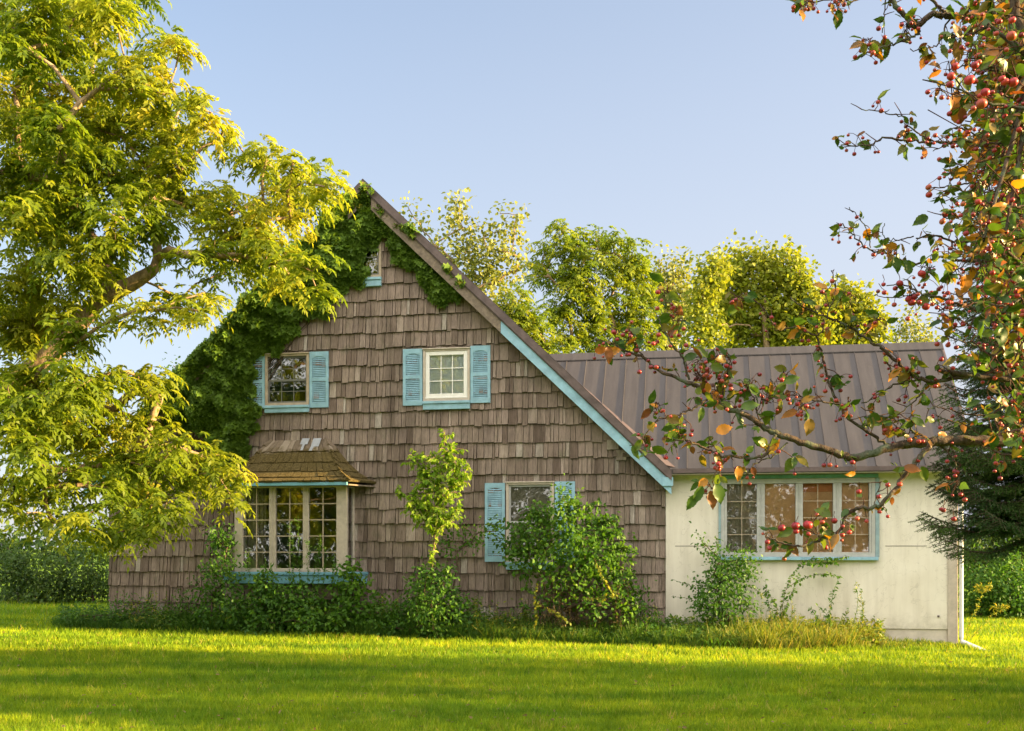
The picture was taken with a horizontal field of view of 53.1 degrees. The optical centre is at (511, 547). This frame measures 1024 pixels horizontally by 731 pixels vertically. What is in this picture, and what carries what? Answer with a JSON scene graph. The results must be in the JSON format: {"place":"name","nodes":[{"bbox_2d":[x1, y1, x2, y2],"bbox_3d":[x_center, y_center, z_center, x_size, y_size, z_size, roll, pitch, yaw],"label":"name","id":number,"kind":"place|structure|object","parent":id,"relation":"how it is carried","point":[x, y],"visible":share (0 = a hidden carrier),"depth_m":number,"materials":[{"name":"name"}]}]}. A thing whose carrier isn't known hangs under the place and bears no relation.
{"place":"outdoors","nodes":[
{"label":"outdoors","id":0,"kind":"place"},
{"bbox_2d":[0,0,1013,548],"label":"sky","id":1,"kind":"structure","parent":0,"point":[687,123],"materials":[{"name":"blue"}]},
{"bbox_2d":[0,549,1023,730],"bbox_3d":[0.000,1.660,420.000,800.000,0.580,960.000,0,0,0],"label":"lawn","id":2,"kind":"structure","parent":0,"point":[964,589],"depth_m":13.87,"materials":[{"name":"green plant"}]},
{"bbox_2d":[0,526,56,604],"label":"garden bush","id":3,"kind":"object","parent":2,"relation":"on","point":[19,587],"visible":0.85,"depth_m":27.61,"materials":[{"name":"green plant"}]},
{"bbox_2d":[24,530,89,603],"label":"garden bush","id":4,"kind":"object","parent":2,"relation":"on","point":[59,578],"visible":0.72,"depth_m":27.65,"materials":[{"name":"green plant"}]},
{"bbox_2d":[52,542,108,602],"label":"garden bush","id":5,"kind":"object","parent":2,"relation":"on","point":[91,581],"visible":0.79,"depth_m":27.68,"materials":[{"name":"green plant"}]},
{"bbox_2d":[51,600,131,628],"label":"shrub","id":6,"kind":"object","parent":2,"relation":"on","point":[98,615],"visible":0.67,"depth_m":19.84,"materials":[{"name":"green plant"}]},
{"bbox_2d":[130,344,180,414],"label":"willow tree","id":7,"kind":"object","parent":2,"relation":"on","point":[166,368],"visible":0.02,"depth_m":54.96,"materials":[{"name":"green plant"}]},
{"bbox_2d":[116,593,205,631],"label":"shrub","id":8,"kind":"object","parent":2,"relation":"on","point":[159,622],"visible":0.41,"depth_m":19.75,"materials":[{"name":"green plant"}]},
{"bbox_2d":[104,564,218,620],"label":"leafy shrub","id":9,"kind":"object","parent":2,"relation":"on","point":[178,605],"visible":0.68,"depth_m":20.03,"materials":[{"name":"green plant"}]},
{"bbox_2d":[0,0,357,573],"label":"ash tree","id":10,"kind":"object","parent":2,"relation":"on","point":[46,206],"visible":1,"depth_m":13.96,"materials":[{"name":"green plant"}]},
{"bbox_2d":[188,518,255,633],"bbox_3d":[-5.504,0.594,19.468,1.608,2.500,1.182,0,0,42],"label":"leafy shrub","id":11,"kind":"object","parent":2,"relation":"on","point":[221,600],"visible":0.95,"depth_m":19.45,"materials":[{"name":"green plant"}]},
{"bbox_2d":[234,563,340,635],"bbox_3d":[-4.280,1.083,18.907,2.208,1.581,1.377,0,0,11],"label":"leafy shrub","id":12,"kind":"object","parent":2,"relation":"on","point":[268,599],"visible":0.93,"depth_m":18.89,"materials":[{"name":"green plant"}]},
{"bbox_2d":[245,518,337,622],"bbox_3d":[-4.074,0.480,19.054,1.874,2.151,0.360,0,0,9],"label":"tall weed","id":13,"kind":"object","parent":2,"relation":"on","point":[324,570],"visible":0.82,"depth_m":19.03,"materials":[{"name":"green plant"}]},
{"bbox_2d":[318,555,389,637],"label":"leafy shrub","id":14,"kind":"object","parent":2,"relation":"on","point":[346,601],"visible":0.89,"depth_m":18.82,"materials":[{"name":"green plant"}]},
{"bbox_2d":[355,587,402,634],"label":"leafy shrub","id":15,"kind":"object","parent":2,"relation":"on","point":[372,615],"visible":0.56,"depth_m":18.79,"materials":[{"name":"green plant"}]},
{"bbox_2d":[371,554,483,639],"bbox_3d":[-1.592,1.006,18.613,2.051,1.783,1.681,0,0,24],"label":"leafy shrub","id":16,"kind":"object","parent":2,"relation":"on","point":[421,608],"visible":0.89,"depth_m":18.29,"materials":[{"name":"green plant"}]},
{"bbox_2d":[395,428,472,629],"bbox_3d":[-1.390,-0.315,18.261,1.419,3.588,0.716,0,0,0],"label":"young tree","id":17,"kind":"object","parent":2,"relation":"on","point":[426,511],"visible":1,"depth_m":18.17,"materials":[{"name":"green plant"}]},
{"bbox_2d":[392,187,535,313],"bbox_3d":[-1.398,-4.451,30.293,4.156,12.105,2.102,0,0,12],"label":"cottonwood tree","id":18,"kind":"object","parent":2,"relation":"on","point":[489,281],"visible":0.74,"depth_m":30.00,"materials":[{"name":"green plant"}]},
{"bbox_2d":[434,511,505,622],"bbox_3d":[-0.822,0.512,18.906,1.456,2.370,0.922,0,0,0],"label":"leafy shrub","id":19,"kind":"object","parent":2,"relation":"on","point":[468,543],"visible":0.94,"depth_m":18.77,"materials":[{"name":"green plant"}]},
{"bbox_2d":[126,591,865,635],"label":"tall weeds","id":20,"kind":"object","parent":2,"relation":"on","point":[528,623],"visible":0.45,"depth_m":18.60,"materials":[{"name":"green plant"}]},
{"bbox_2d":[468,597,535,634],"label":"leafy shrub","id":21,"kind":"object","parent":2,"relation":"on","point":[530,610],"visible":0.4,"depth_m":18.64,"materials":[{"name":"green plant"}]},
{"bbox_2d":[50,601,963,650],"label":"tall grass","id":22,"kind":"structure","parent":2,"relation":"on","point":[825,639],"depth_m":17.93,"materials":[{"name":"green plant"}]},
{"bbox_2d":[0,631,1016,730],"bbox_3d":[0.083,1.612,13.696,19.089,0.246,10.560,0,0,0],"label":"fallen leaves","id":23,"kind":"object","parent":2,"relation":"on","point":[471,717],"visible":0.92,"depth_m":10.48,"materials":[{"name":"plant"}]},
{"bbox_2d":[0,513,1021,568],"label":"woods","id":24,"kind":"object","parent":2,"relation":"on","point":[41,544],"visible":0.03,"depth_m":83.59,"materials":[{"name":"green plant"}]},
{"bbox_2d":[83,179,982,649],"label":"shingled house","id":25,"kind":"structure","parent":2,"relation":"on","point":[373,383],"depth_m":19.44,"materials":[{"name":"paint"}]},
{"bbox_2d":[100,180,467,481],"bbox_3d":[-4.701,-4.134,19.788,7.866,5.694,0.872,0,0,9],"label":"climbing ivy","id":26,"kind":"object","parent":25,"relation":"attached to","point":[221,406],"visible":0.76,"depth_m":19.83,"materials":[{"name":"green plant"}]},
{"bbox_2d":[264,352,308,412],"bbox_3d":[-4.407,-3.228,20.101,0.930,1.167,0.155,0,0,10],"label":"window","id":27,"kind":"structure","parent":25,"relation":"in","point":[282,406],"depth_m":20.07,"materials":[{"name":"white wood"}]},
{"bbox_2d":[217,438,375,599],"bbox_3d":[-4.255,-0.567,19.849,3.252,3.135,1.141,0,0,10],"label":"bay window","id":28,"kind":"structure","parent":25,"relation":"in","point":[291,462],"depth_m":19.65,"materials":[{"name":"beige paint"}]},
{"bbox_2d":[355,241,381,286],"bbox_3d":[-2.795,-5.538,19.827,0.589,0.987,0.155,0,0,10],"label":"window","id":29,"kind":"structure","parent":25,"relation":"in","point":[375,280],"depth_m":19.75,"materials":[{"name":"white wood"}]},
{"bbox_2d":[422,347,469,409],"bbox_3d":[-1.248,-3.221,19.564,0.939,1.172,0.155,0,0,10],"label":"window","id":30,"kind":"structure","parent":25,"relation":"in","point":[446,371],"depth_m":19.58,"materials":[{"name":"beige paint"}]},
{"bbox_2d":[505,481,553,569],"bbox_3d":[0.343,-0.411,19.304,0.934,1.662,0.175,0,0,10],"label":"window","id":31,"kind":"structure","parent":25,"relation":"in","point":[519,494],"depth_m":19.34,"materials":[{"name":"beige paint"}]},
{"bbox_2d":[718,474,878,559],"bbox_3d":[5.162,-0.541,18.517,2.805,1.538,0.250,0,0,10],"label":"window","id":32,"kind":"structure","parent":25,"relation":"in","point":[771,499],"depth_m":18.51,"materials":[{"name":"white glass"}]},
{"bbox_2d":[762,555,848,626],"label":"climbing vine","id":33,"kind":"object","parent":25,"relation":"attached to","point":[812,565],"visible":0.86,"depth_m":18.18,"materials":[{"name":"green plant"}]},
{"bbox_2d":[493,282,577,353],"bbox_3d":[0.421,-2.709,26.970,2.759,8.624,1.770,0,0,0],"label":"young locust tree","id":34,"kind":"object","parent":2,"relation":"on","point":[527,319],"visible":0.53,"depth_m":26.84,"materials":[{"name":"green plant"}]},
{"bbox_2d":[486,473,649,635],"bbox_3d":[1.047,0.192,18.330,2.818,3.092,1.740,0,0,0],"label":"rambling vine","id":35,"kind":"object","parent":2,"relation":"on","point":[583,558],"visible":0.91,"depth_m":18.19,"materials":[{"name":"green plant"}]},
{"bbox_2d":[533,558,617,629],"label":"trailing vine","id":36,"kind":"object","parent":35,"relation":"attached to","point":[603,598],"visible":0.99,"depth_m":17.87,"materials":[{"name":"green plant"}]},
{"bbox_2d":[532,573,637,632],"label":"dead vine","id":37,"kind":"object","parent":2,"relation":"on","point":[570,620],"visible":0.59,"depth_m":18.28,"materials":[{"name":"plant"}]},
{"bbox_2d":[515,218,677,353],"bbox_3d":[2.687,-4.465,32.882,5.477,12.142,3.767,0,0,0],"label":"locust tree","id":38,"kind":"object","parent":2,"relation":"on","point":[574,280],"visible":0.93,"depth_m":32.38,"materials":[{"name":"green plant"}]},
{"bbox_2d":[611,577,667,641],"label":"leafy shrub","id":39,"kind":"object","parent":2,"relation":"on","point":[650,619],"visible":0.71,"depth_m":18.20,"materials":[{"name":"green plant"}]},
{"bbox_2d":[641,241,700,350],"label":"poplar tree","id":40,"kind":"object","parent":2,"relation":"on","point":[676,278],"visible":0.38,"depth_m":42.78,"materials":[{"name":"green plant"}]},
{"bbox_2d":[697,637,743,649],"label":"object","id":41,"kind":"object","parent":2,"relation":"on","point":[721,643],"visible":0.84,"depth_m":16.96,"materials":[{"name":"green plant"}]},
{"bbox_2d":[686,521,767,630],"bbox_3d":[3.803,0.641,18.147,1.451,2.239,1.116,0,0,0],"label":"leafy shrub","id":42,"kind":"object","parent":2,"relation":"on","point":[719,612],"visible":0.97,"depth_m":18.07,"materials":[{"name":"green plant"}]},
{"bbox_2d":[671,529,760,604],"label":"vine sprigs","id":43,"kind":"object","parent":42,"relation":"attached to","point":[758,591],"visible":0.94,"depth_m":18.36,"materials":[{"name":"green plant"}]},
{"bbox_2d":[673,228,842,349],"bbox_3d":[8.771,-5.251,38.249,6.709,13.708,4.360,0,0,-11],"label":"maple tree","id":44,"kind":"object","parent":2,"relation":"on","point":[776,278],"visible":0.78,"depth_m":37.60,"materials":[{"name":"green plant"}]},
{"bbox_2d":[593,0,1023,560],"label":"crabapple tree","id":45,"kind":"object","parent":2,"relation":"on","point":[997,55],"visible":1,"depth_m":2.95,"materials":[{"name":"green plant"}]},
{"bbox_2d":[808,576,840,630],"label":"tall weed","id":46,"kind":"object","parent":2,"relation":"on","point":[826,615],"visible":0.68,"depth_m":17.98,"materials":[{"name":"green plant"}]},
{"bbox_2d":[840,582,865,631],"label":"tall weed","id":47,"kind":"object","parent":2,"relation":"on","point":[862,610],"visible":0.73,"depth_m":17.90,"materials":[{"name":"green plant"}]},
{"bbox_2d":[821,273,899,344],"bbox_3d":[13.142,-4.533,40.024,3.782,12.269,2.380,0,0,0],"label":"maple tree","id":48,"kind":"object","parent":2,"relation":"on","point":[861,305],"visible":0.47,"depth_m":39.62,"materials":[{"name":"green plant"}]},
{"bbox_2d":[888,299,941,342],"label":"poplar tree","id":49,"kind":"object","parent":2,"relation":"on","point":[905,331],"visible":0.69,"depth_m":42.87,"materials":[{"name":"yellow plant"}]},
{"bbox_2d":[908,148,1023,567],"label":"spruce tree","id":50,"kind":"object","parent":2,"relation":"on","point":[998,509],"visible":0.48,"depth_m":9.82,"materials":[{"name":"green plant"}]},
{"bbox_2d":[965,581,992,635],"bbox_3d":[8.486,1.182,18.619,0.546,1.133,0.181,0,0,0],"label":"goldenrod","id":51,"kind":"object","parent":2,"relation":"on","point":[983,588],"visible":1,"depth_m":18.61,"materials":[{"name":"yellow plant"}]},
{"bbox_2d":[969,603,1009,640],"bbox_3d":[8.690,1.379,18.616,0.767,0.742,0.159,0,0,0],"label":"goldenrod","id":52,"kind":"object","parent":2,"relation":"on","point":[999,607],"visible":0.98,"depth_m":18.61,"materials":[{"name":"yellow plant"}]},
{"bbox_2d":[958,543,1023,618],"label":"garden bush","id":53,"kind":"object","parent":2,"relation":"on","point":[969,583],"visible":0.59,"depth_m":26.56,"materials":[{"name":"green plant"}]},
{"bbox_2d":[958,517,1023,584],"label":"garden bush","id":54,"kind":"object","parent":2,"relation":"on","point":[983,544],"visible":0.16,"depth_m":33.05,"materials":[{"name":"green plant"}]},
{"bbox_2d":[977,537,1023,618],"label":"garden bush","id":55,"kind":"object","parent":2,"relation":"on","point":[1012,574],"visible":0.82,"depth_m":25.97,"materials":[{"name":"green plant"}]}
]}

